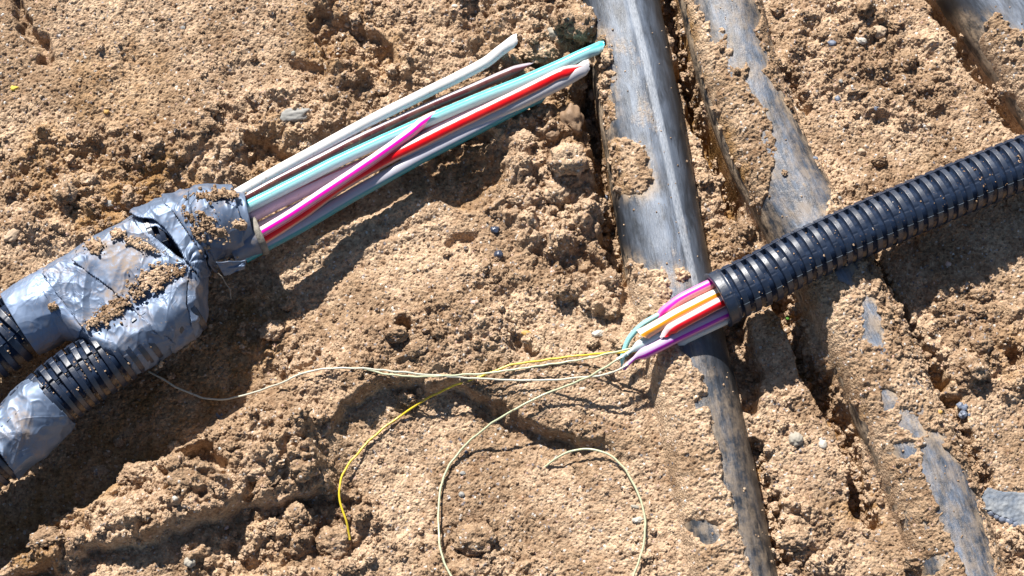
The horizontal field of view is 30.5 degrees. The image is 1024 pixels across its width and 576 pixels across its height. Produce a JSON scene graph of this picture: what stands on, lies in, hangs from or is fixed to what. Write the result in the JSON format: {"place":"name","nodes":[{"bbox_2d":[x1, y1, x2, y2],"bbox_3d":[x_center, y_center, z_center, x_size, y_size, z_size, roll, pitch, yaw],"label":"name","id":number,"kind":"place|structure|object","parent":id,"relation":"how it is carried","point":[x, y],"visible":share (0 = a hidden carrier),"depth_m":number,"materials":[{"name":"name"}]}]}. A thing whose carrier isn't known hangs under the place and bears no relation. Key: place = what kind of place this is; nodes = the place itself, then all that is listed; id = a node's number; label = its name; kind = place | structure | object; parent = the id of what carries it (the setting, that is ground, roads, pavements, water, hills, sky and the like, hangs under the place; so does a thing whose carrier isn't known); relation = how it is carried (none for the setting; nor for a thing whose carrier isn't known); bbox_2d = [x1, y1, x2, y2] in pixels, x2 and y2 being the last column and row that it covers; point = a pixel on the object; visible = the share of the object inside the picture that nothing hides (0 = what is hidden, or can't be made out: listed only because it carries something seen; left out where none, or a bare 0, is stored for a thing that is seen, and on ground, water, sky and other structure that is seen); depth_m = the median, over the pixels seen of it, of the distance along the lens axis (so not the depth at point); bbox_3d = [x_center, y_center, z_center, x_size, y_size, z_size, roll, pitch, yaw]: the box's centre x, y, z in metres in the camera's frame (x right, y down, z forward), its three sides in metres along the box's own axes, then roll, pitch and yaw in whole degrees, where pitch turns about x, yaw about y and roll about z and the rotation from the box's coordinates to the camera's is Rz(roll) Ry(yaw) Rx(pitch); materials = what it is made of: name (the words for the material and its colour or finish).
{"place":"outdoors","nodes":[
{"label":"outdoors","id":0,"kind":"place"},
{"bbox_2d":[10,86,18,90],"bbox_3d":[-0.385,-0.155,1.456,0.007,0.001,0.005,0,72,0],"label":"yellow petal","id":1,"kind":"object","parent":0,"point":[13,88],"visible":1,"depth_m":1.46,"materials":[{"name":"yellow plant"}]},
{"bbox_2d":[0,0,1023,575],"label":"ground","id":2,"kind":"structure","parent":0,"point":[652,444],"depth_m":1.41,"materials":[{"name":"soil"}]},
{"bbox_2d":[4,228,21,241],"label":"pebble","id":3,"kind":"object","parent":2,"relation":"on","point":[12,234],"visible":1,"depth_m":1.41,"materials":[{"name":"beige stone"}]},
{"bbox_2d":[25,526,62,550],"bbox_3d":[-0.336,0.180,1.349,0.028,0.009,0.016,-30,75,-9],"label":"soil clod","id":4,"kind":"object","parent":2,"relation":"on","point":[41,535],"visible":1,"depth_m":1.35,"materials":[{"name":"brown soil"}]},
{"bbox_2d":[58,173,71,183],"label":"soil clod","id":5,"kind":"object","parent":2,"relation":"on","point":[65,177],"visible":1,"depth_m":1.43,"materials":[{"name":"brown soil"}]},
{"bbox_2d":[80,172,99,185],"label":"soil clod","id":6,"kind":"object","parent":2,"relation":"on","point":[88,179],"visible":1,"depth_m":1.43,"materials":[{"name":"brown soil"}]},
{"bbox_2d":[0,216,183,380],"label":"corrugated conduit","id":7,"kind":"object","parent":2,"relation":"on","point":[17,354],"visible":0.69,"depth_m":1.36,"materials":[{"name":"black plastic"}]},
{"bbox_2d":[90,465,109,477],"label":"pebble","id":8,"kind":"object","parent":2,"relation":"on","point":[99,471],"visible":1,"depth_m":1.40,"materials":[{"name":"grey stone"}]},
{"bbox_2d":[0,293,207,490],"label":"corrugated conduit","id":9,"kind":"object","parent":2,"relation":"on","point":[69,401],"visible":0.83,"depth_m":1.35,"materials":[{"name":"black plastic"}]},
{"bbox_2d":[0,379,75,479],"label":"tape patch","id":10,"kind":"object","parent":9,"relation":"attached to","point":[38,427],"visible":1,"depth_m":1.33,"materials":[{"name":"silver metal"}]},
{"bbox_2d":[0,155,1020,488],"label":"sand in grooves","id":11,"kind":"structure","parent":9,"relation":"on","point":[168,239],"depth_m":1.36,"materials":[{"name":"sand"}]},
{"bbox_2d":[103,449,110,456],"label":"soil clod","id":12,"kind":"object","parent":2,"relation":"on","point":[106,452],"visible":1,"depth_m":1.40,"materials":[{"name":"brown soil"}]},
{"bbox_2d":[105,200,113,206],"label":"pebble","id":13,"kind":"object","parent":2,"relation":"on","point":[108,202],"visible":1,"depth_m":1.43,"materials":[{"name":"grey stone"}]},
{"bbox_2d":[113,436,123,447],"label":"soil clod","id":14,"kind":"object","parent":2,"relation":"on","point":[118,441],"visible":1,"depth_m":1.41,"materials":[{"name":"brown soil"}]},
{"bbox_2d":[106,495,140,516],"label":"soil clod","id":15,"kind":"object","parent":2,"relation":"on","point":[119,505],"visible":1,"depth_m":1.34,"materials":[{"name":"brown soil"}]},
{"bbox_2d":[0,183,269,374],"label":"tape wrap","id":16,"kind":"object","parent":2,"relation":"on","point":[78,284],"visible":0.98,"depth_m":1.36,"materials":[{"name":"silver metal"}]},
{"bbox_2d":[47,303,57,309],"bbox_3d":[-0.331,0.013,1.352,0.008,0.006,0.006,0,72,0],"label":"sand lump","id":17,"kind":"object","parent":16,"relation":"on","point":[52,306],"visible":1,"depth_m":1.35,"materials":[{"name":"sand"}]},
{"bbox_2d":[54,189,240,365],"bbox_3d":[-0.261,-0.022,1.380,0.102,0.040,0.140,25,74,8],"label":"sand crust","id":18,"kind":"object","parent":16,"relation":"on","point":[147,276],"visible":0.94,"depth_m":1.37,"materials":[{"name":"sand"}]},
{"bbox_2d":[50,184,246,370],"bbox_3d":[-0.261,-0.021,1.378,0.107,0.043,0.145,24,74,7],"label":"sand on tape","id":19,"kind":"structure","parent":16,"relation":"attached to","point":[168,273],"depth_m":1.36,"materials":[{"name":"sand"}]},
{"bbox_2d":[238,221,247,230],"bbox_3d":[-0.198,-0.046,1.377,0.008,0.006,0.008,0,72,0],"label":"sand lump","id":20,"kind":"object","parent":16,"relation":"on","point":[245,224],"visible":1,"depth_m":1.38,"materials":[{"name":"sand"}]},
{"bbox_2d":[121,461,151,483],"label":"soil clod","id":21,"kind":"object","parent":2,"relation":"on","point":[134,473],"visible":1,"depth_m":1.37,"materials":[{"name":"brown soil"}]},
{"bbox_2d":[163,467,193,490],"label":"soil clod","id":22,"kind":"object","parent":2,"relation":"on","point":[181,477],"visible":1,"depth_m":1.35,"materials":[{"name":"brown soil"}]},
{"bbox_2d":[184,557,195,567],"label":"pebble","id":23,"kind":"object","parent":2,"relation":"on","point":[189,563],"visible":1,"depth_m":1.35,"materials":[{"name":"stone"}]},
{"bbox_2d":[199,119,216,127],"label":"soil clod","id":24,"kind":"object","parent":2,"relation":"on","point":[209,123],"visible":1,"depth_m":1.43,"materials":[{"name":"brown soil"}]},
{"bbox_2d":[214,114,224,122],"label":"soil clod","id":25,"kind":"object","parent":2,"relation":"on","point":[219,117],"visible":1,"depth_m":1.45,"materials":[{"name":"brown soil"}]},
{"bbox_2d":[218,148,234,160],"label":"soil clod","id":26,"kind":"object","parent":2,"relation":"on","point":[226,153],"visible":1,"depth_m":1.43,"materials":[{"name":"brown soil"}]},
{"bbox_2d":[246,462,265,481],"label":"soil clod","id":27,"kind":"object","parent":2,"relation":"on","point":[256,472],"visible":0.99,"depth_m":1.36,"materials":[{"name":"brown soil"}]},
{"bbox_2d":[252,467,285,493],"bbox_3d":[-0.176,0.139,1.359,0.030,0.004,0.010,-28,74,-9],"label":"soil clod","id":28,"kind":"object","parent":2,"relation":"on","point":[277,475],"visible":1,"depth_m":1.36,"materials":[{"name":"brown soil"}]},
{"bbox_2d":[258,318,285,340],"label":"soil clod","id":29,"kind":"object","parent":2,"relation":"on","point":[270,329],"visible":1,"depth_m":1.41,"materials":[{"name":"brown soil"}]},
{"bbox_2d":[258,198,305,226],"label":"plastic tube","id":30,"kind":"object","parent":2,"relation":"on","point":[267,220],"visible":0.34,"depth_m":1.41,"materials":[{"name":"white plastic"}]},
{"bbox_2d":[280,107,309,122],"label":"pebble","id":31,"kind":"object","parent":2,"relation":"on","point":[294,116],"visible":1,"depth_m":1.45,"materials":[{"name":"grey stone"}]},
{"bbox_2d":[284,501,308,525],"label":"soil clod","id":32,"kind":"object","parent":2,"relation":"on","point":[296,512],"visible":1,"depth_m":1.36,"materials":[{"name":"brown soil"}]},
{"bbox_2d":[289,457,320,482],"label":"soil clod","id":33,"kind":"object","parent":2,"relation":"on","point":[302,470],"visible":1,"depth_m":1.35,"materials":[{"name":"brown soil"}]},
{"bbox_2d":[314,523,352,560],"bbox_3d":[-0.129,0.185,1.365,0.029,0.023,0.028,0,72,0],"label":"soil clod","id":34,"kind":"object","parent":2,"relation":"on","point":[334,542],"visible":1,"depth_m":1.36,"materials":[{"name":"brown soil"}]},
{"bbox_2d":[248,98,496,219],"bbox_3d":[-0.098,-0.102,1.426,0.263,0.014,0.011,-26,74,-8],"label":"plastic tube","id":35,"kind":"object","parent":2,"relation":"on","point":[309,188],"visible":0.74,"depth_m":1.42,"materials":[{"name":"grey plastic"}]},
{"bbox_2d":[148,364,627,400],"bbox_3d":[-0.094,0.065,1.384,0.357,0.054,0.023,0,72,0],"label":"fibre strand","id":36,"kind":"object","parent":2,"relation":"on","point":[292,377],"visible":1,"depth_m":1.38},
{"bbox_2d":[245,63,531,199],"bbox_3d":[-0.100,-0.118,1.429,0.263,0.018,0.012,-27,74,-8],"label":"plastic tube","id":37,"kind":"object","parent":2,"relation":"on","point":[430,106],"visible":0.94,"depth_m":1.43,"materials":[{"name":"plastic"}]},
{"bbox_2d":[233,34,517,193],"bbox_3d":[-0.105,-0.127,1.427,0.259,0.014,0.012,-30,74,-9],"label":"plastic tube","id":38,"kind":"object","parent":37,"relation":"on","point":[497,53],"visible":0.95,"depth_m":1.43,"materials":[{"name":"white plastic"}]},
{"bbox_2d":[245,98,544,262],"bbox_3d":[-0.083,-0.090,1.421,0.272,0.014,0.013,-30,74,-9],"label":"plastic tube","id":39,"kind":"object","parent":2,"relation":"on","point":[364,188],"visible":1,"depth_m":1.41,"materials":[{"name":"grey plastic"}]},
{"bbox_2d":[264,64,582,242],"bbox_3d":[-0.076,-0.103,1.418,0.298,0.010,0.017,-30,74,-9],"label":"plastic tube","id":40,"kind":"object","parent":39,"relation":"on","point":[459,123],"visible":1,"depth_m":1.42,"materials":[{"name":"plastic"}]},
{"bbox_2d":[260,112,434,236],"bbox_3d":[-0.128,-0.081,1.405,0.180,0.014,0.013,-35,75,-11],"label":"plastic tube","id":41,"kind":"object","parent":40,"relation":"on","point":[355,171],"visible":1,"depth_m":1.40,"materials":[{"name":"plastic"}]},
{"bbox_2d":[383,324,409,343],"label":"soil clod","id":42,"kind":"object","parent":2,"relation":"on","point":[393,333],"visible":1,"depth_m":1.38,"materials":[{"name":"brown soil"}]},
{"bbox_2d":[402,338,430,358],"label":"soil clod","id":43,"kind":"object","parent":2,"relation":"on","point":[412,349],"visible":1,"depth_m":1.39,"materials":[{"name":"brown soil"}]},
{"bbox_2d":[246,41,604,212],"bbox_3d":[-0.073,-0.120,1.425,0.321,0.015,0.016,-26,74,-8],"label":"plastic tube","id":44,"kind":"object","parent":2,"relation":"on","point":[366,148],"visible":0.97,"depth_m":1.42,"materials":[{"name":"teal plastic"}]},
{"bbox_2d":[458,491,464,496],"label":"pebble","id":45,"kind":"object","parent":2,"relation":"on","point":[461,494],"visible":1,"depth_m":1.37,"materials":[{"name":"grey stone"}]},
{"bbox_2d":[450,521,497,556],"bbox_3d":[-0.027,0.181,1.357,0.035,0.015,0.026,0,72,0],"label":"soil clod","id":46,"kind":"object","parent":2,"relation":"on","point":[478,539],"visible":1,"depth_m":1.35,"materials":[{"name":"brown soil"}]},
{"bbox_2d":[338,350,628,539],"bbox_3d":[-0.022,0.087,1.370,0.260,0.044,0.062,-30,74,-9],"label":"fibre strand","id":47,"kind":"object","parent":2,"relation":"on","point":[398,417],"visible":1,"depth_m":1.38},
{"bbox_2d":[400,59,589,159],"bbox_3d":[-0.012,-0.134,1.433,0.163,0.013,0.012,-26,74,-8],"label":"plastic tube","id":48,"kind":"object","parent":2,"relation":"on","point":[577,74],"visible":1,"depth_m":1.43,"materials":[{"name":"white plastic"}]},
{"bbox_2d":[490,226,499,233],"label":"pebble","id":49,"kind":"object","parent":2,"relation":"on","point":[495,229],"visible":1,"depth_m":1.43,"materials":[{"name":"stone"}]},
{"bbox_2d":[364,347,631,377],"bbox_3d":[-0.004,0.054,1.370,0.209,0.029,0.010,-4,72,-1],"label":"fibre strand","id":50,"kind":"object","parent":2,"relation":"on","point":[501,370],"visible":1,"depth_m":1.38},
{"bbox_2d":[494,250,502,257],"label":"pebble","id":51,"kind":"object","parent":2,"relation":"on","point":[498,253],"visible":1,"depth_m":1.42,"materials":[{"name":"stone"}]},
{"bbox_2d":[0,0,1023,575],"bbox_3d":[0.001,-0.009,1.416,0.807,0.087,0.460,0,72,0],"label":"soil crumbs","id":52,"kind":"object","parent":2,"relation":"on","point":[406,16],"visible":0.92,"depth_m":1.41,"materials":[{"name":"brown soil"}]},
{"bbox_2d":[505,188,523,206],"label":"soil clod","id":53,"kind":"object","parent":2,"relation":"on","point":[514,196],"visible":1,"depth_m":1.43,"materials":[{"name":"brown soil"}]},
{"bbox_2d":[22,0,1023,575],"bbox_3d":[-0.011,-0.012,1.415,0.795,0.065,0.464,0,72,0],"label":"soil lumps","id":54,"kind":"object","parent":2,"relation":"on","point":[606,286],"visible":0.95,"depth_m":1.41,"materials":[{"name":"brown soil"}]},
{"bbox_2d":[512,129,538,147],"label":"soil clod","id":55,"kind":"object","parent":2,"relation":"on","point":[529,138],"visible":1,"depth_m":1.44,"materials":[{"name":"brown soil"}]},
{"bbox_2d":[521,330,531,335],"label":"pebble","id":56,"kind":"object","parent":2,"relation":"on","point":[524,332],"visible":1,"depth_m":1.40,"materials":[{"name":"stone"}]},
{"bbox_2d":[437,357,646,575],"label":"fibre strand","id":57,"kind":"object","parent":2,"relation":"on","point":[546,465],"visible":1,"depth_m":1.37},
{"bbox_2d":[528,39,559,64],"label":"soil clod","id":58,"kind":"object","parent":2,"relation":"on","point":[547,51],"visible":0.99,"depth_m":1.46,"materials":[{"name":"brown soil"}]},
{"bbox_2d":[547,27,556,41],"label":"pebble","id":59,"kind":"object","parent":2,"relation":"on","point":[552,33],"visible":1,"depth_m":1.46,"materials":[{"name":"stone"}]},
{"bbox_2d":[546,129,559,140],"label":"pebble","id":60,"kind":"object","parent":2,"relation":"on","point":[552,135],"visible":1,"depth_m":1.44,"materials":[{"name":"brown stone"}]},
{"bbox_2d":[541,176,570,208],"bbox_3d":[0.034,-0.074,1.427,0.024,0.021,0.028,0,72,0],"label":"soil clod","id":61,"kind":"object","parent":2,"relation":"on","point":[556,192],"visible":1,"depth_m":1.42,"materials":[{"name":"brown soil"}]},
{"bbox_2d":[546,142,588,176],"bbox_3d":[0.042,-0.097,1.420,0.033,0.023,0.027,0,72,0],"label":"soil clod","id":62,"kind":"object","parent":2,"relation":"on","point":[565,158],"visible":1,"depth_m":1.41,"materials":[{"name":"brown soil"}]},
{"bbox_2d":[560,103,583,135],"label":"stone","id":63,"kind":"object","parent":2,"relation":"on","point":[571,113],"visible":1,"depth_m":1.44,"materials":[{"name":"brown stone"}]},
{"bbox_2d":[562,3,596,44],"bbox_3d":[0.052,-0.206,1.459,0.031,0.025,0.033,0,72,0],"label":"soil clod","id":64,"kind":"object","parent":2,"relation":"on","point":[582,30],"visible":0.98,"depth_m":1.45,"materials":[{"name":"brown soil"}]},
{"bbox_2d":[577,289,602,309],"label":"soil clod","id":65,"kind":"object","parent":2,"relation":"on","point":[585,298],"visible":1,"depth_m":1.40,"materials":[{"name":"brown soil"}]},
{"bbox_2d":[586,117,594,139],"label":"soil clod","id":66,"kind":"object","parent":2,"relation":"on","point":[590,125],"visible":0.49,"depth_m":1.48,"materials":[{"name":"brown soil"}]},
{"bbox_2d":[588,89,593,99],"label":"pebble","id":67,"kind":"object","parent":2,"relation":"on","point":[590,95],"visible":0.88,"depth_m":1.47,"materials":[{"name":"beige stone"}]},
{"bbox_2d":[589,57,593,65],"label":"pebble","id":68,"kind":"object","parent":2,"relation":"on","point":[591,60],"visible":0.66,"depth_m":1.46,"materials":[{"name":"beige stone"}]},
{"bbox_2d":[591,330,602,336],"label":"pebble","id":69,"kind":"object","parent":2,"relation":"on","point":[596,333],"visible":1,"depth_m":1.39,"materials":[{"name":"white stone"}]},
{"bbox_2d":[632,517,643,522],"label":"pebble","id":70,"kind":"object","parent":2,"relation":"on","point":[637,520],"visible":1,"depth_m":1.35,"materials":[{"name":"white stone"}]},
{"bbox_2d":[620,312,658,366],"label":"plastic tube","id":71,"kind":"object","parent":2,"relation":"on","point":[634,331],"visible":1,"depth_m":1.37,"materials":[{"name":"teal plastic"}]},
{"bbox_2d":[583,0,777,575],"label":"plastic pipe","id":72,"kind":"object","parent":2,"relation":"on","point":[651,238],"visible":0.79,"depth_m":1.41,"materials":[{"name":"grey plastic"}]},
{"bbox_2d":[773,524,812,551],"bbox_3d":[0.201,0.179,1.342,0.026,0.012,0.020,-18,73,-6],"label":"soil clod","id":73,"kind":"object","parent":2,"relation":"on","point":[794,537],"visible":1,"depth_m":1.34,"materials":[{"name":"brown soil"}]},
{"bbox_2d":[788,431,803,446],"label":"pebble","id":74,"kind":"object","parent":2,"relation":"on","point":[795,439],"visible":1,"depth_m":1.37,"materials":[{"name":"stone"}]},
{"bbox_2d":[575,0,1018,566],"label":"fallen crumbs","id":75,"kind":"object","parent":2,"relation":"on","point":[847,430],"visible":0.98,"depth_m":1.40,"materials":[{"name":"sand"}]},
{"bbox_2d":[818,439,826,448],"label":"pebble","id":76,"kind":"object","parent":2,"relation":"on","point":[822,444],"visible":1,"depth_m":1.37,"materials":[{"name":"white stone"}]},
{"bbox_2d":[828,40,836,45],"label":"pebble","id":77,"kind":"object","parent":2,"relation":"on","point":[832,43],"visible":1,"depth_m":1.46,"materials":[{"name":"grey stone"}]},
{"bbox_2d":[678,0,1002,575],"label":"plastic pipe","id":78,"kind":"object","parent":2,"relation":"on","point":[807,179],"visible":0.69,"depth_m":1.40,"materials":[{"name":"grey plastic"}]},
{"bbox_2d":[845,83,868,94],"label":"soil clod","id":79,"kind":"object","parent":2,"relation":"on","point":[856,88],"visible":1,"depth_m":1.45,"materials":[{"name":"brown soil"}]},
{"bbox_2d":[855,37,866,44],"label":"pebble","id":80,"kind":"object","parent":2,"relation":"on","point":[861,40],"visible":1,"depth_m":1.46,"materials":[{"name":"white stone"}]},
{"bbox_2d":[857,148,865,155],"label":"pebble","id":81,"kind":"object","parent":2,"relation":"on","point":[860,151],"visible":1,"depth_m":1.44,"materials":[{"name":"beige stone"}]},
{"bbox_2d":[704,134,1023,326],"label":"corrugated conduit","id":82,"kind":"object","parent":2,"relation":"on","point":[956,187],"visible":1,"depth_m":1.37,"materials":[{"name":"black plastic"}]},
{"bbox_2d":[623,307,728,369],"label":"plastic tube","id":83,"kind":"object","parent":82,"relation":"in","point":[664,343],"visible":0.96,"depth_m":1.36,"materials":[{"name":"purple plastic"}]},
{"bbox_2d":[616,306,725,360],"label":"plastic tube","id":84,"kind":"object","parent":83,"relation":"on","point":[639,344],"visible":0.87,"depth_m":1.36,"materials":[{"name":"grey plastic"}]},
{"bbox_2d":[637,288,720,338],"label":"plastic tube","id":85,"kind":"object","parent":84,"relation":"on","point":[651,329],"visible":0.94,"depth_m":1.35,"materials":[{"name":"plastic"}]},
{"bbox_2d":[660,296,724,336],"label":"plastic tube","id":86,"kind":"object","parent":84,"relation":"on","point":[695,315],"visible":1,"depth_m":1.35,"materials":[{"name":"red plastic"}]},
{"bbox_2d":[657,279,715,318],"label":"plastic tube","id":87,"kind":"object","parent":82,"relation":"in","point":[687,295],"visible":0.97,"depth_m":1.36,"materials":[{"name":"plastic"}]},
{"bbox_2d":[677,311,753,345],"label":"plastic tube","id":88,"kind":"object","parent":82,"relation":"in","point":[704,332],"visible":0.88,"depth_m":1.36,"materials":[{"name":"plastic"}]},
{"bbox_2d":[870,152,887,166],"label":"soil clod","id":89,"kind":"object","parent":2,"relation":"on","point":[879,159],"visible":1,"depth_m":1.43,"materials":[{"name":"brown soil"}]},
{"bbox_2d":[873,25,886,38],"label":"pebble","id":90,"kind":"object","parent":2,"relation":"on","point":[881,31],"visible":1,"depth_m":1.47,"materials":[{"name":"beige stone"}]},
{"bbox_2d":[898,47,918,71],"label":"soil clod","id":91,"kind":"object","parent":2,"relation":"on","point":[908,57],"visible":1,"depth_m":1.46,"materials":[{"name":"brown soil"}]},
{"bbox_2d":[901,549,922,571],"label":"soil clod","id":92,"kind":"object","parent":2,"relation":"on","point":[911,560],"visible":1,"depth_m":1.33,"materials":[{"name":"brown soil"}]},
{"bbox_2d":[917,79,935,94],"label":"soil clod","id":93,"kind":"object","parent":2,"relation":"on","point":[927,86],"visible":1,"depth_m":1.45,"materials":[{"name":"brown soil"}]},
{"bbox_2d":[956,402,970,419],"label":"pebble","id":94,"kind":"object","parent":2,"relation":"on","point":[963,413],"visible":1,"depth_m":1.37,"materials":[{"name":"grey stone"}]},
{"bbox_2d":[936,0,1023,128],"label":"plastic pipe","id":95,"kind":"object","parent":2,"relation":"on","point":[967,19],"visible":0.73,"depth_m":1.46,"materials":[{"name":"grey plastic"}]},
{"bbox_2d":[968,287,992,300],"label":"soil clod","id":96,"kind":"object","parent":2,"relation":"on","point":[980,293],"visible":1,"depth_m":1.41,"materials":[{"name":"brown soil"}]},
{"bbox_2d":[969,333,993,354],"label":"soil clod","id":97,"kind":"object","parent":2,"relation":"on","point":[982,343],"visible":1,"depth_m":1.38,"materials":[{"name":"brown soil"}]},
{"bbox_2d":[982,488,1023,526],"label":"broken slab","id":98,"kind":"object","parent":2,"relation":"on","point":[1004,507],"depth_m":1.35,"materials":[{"name":"grey stone"}]}
]}

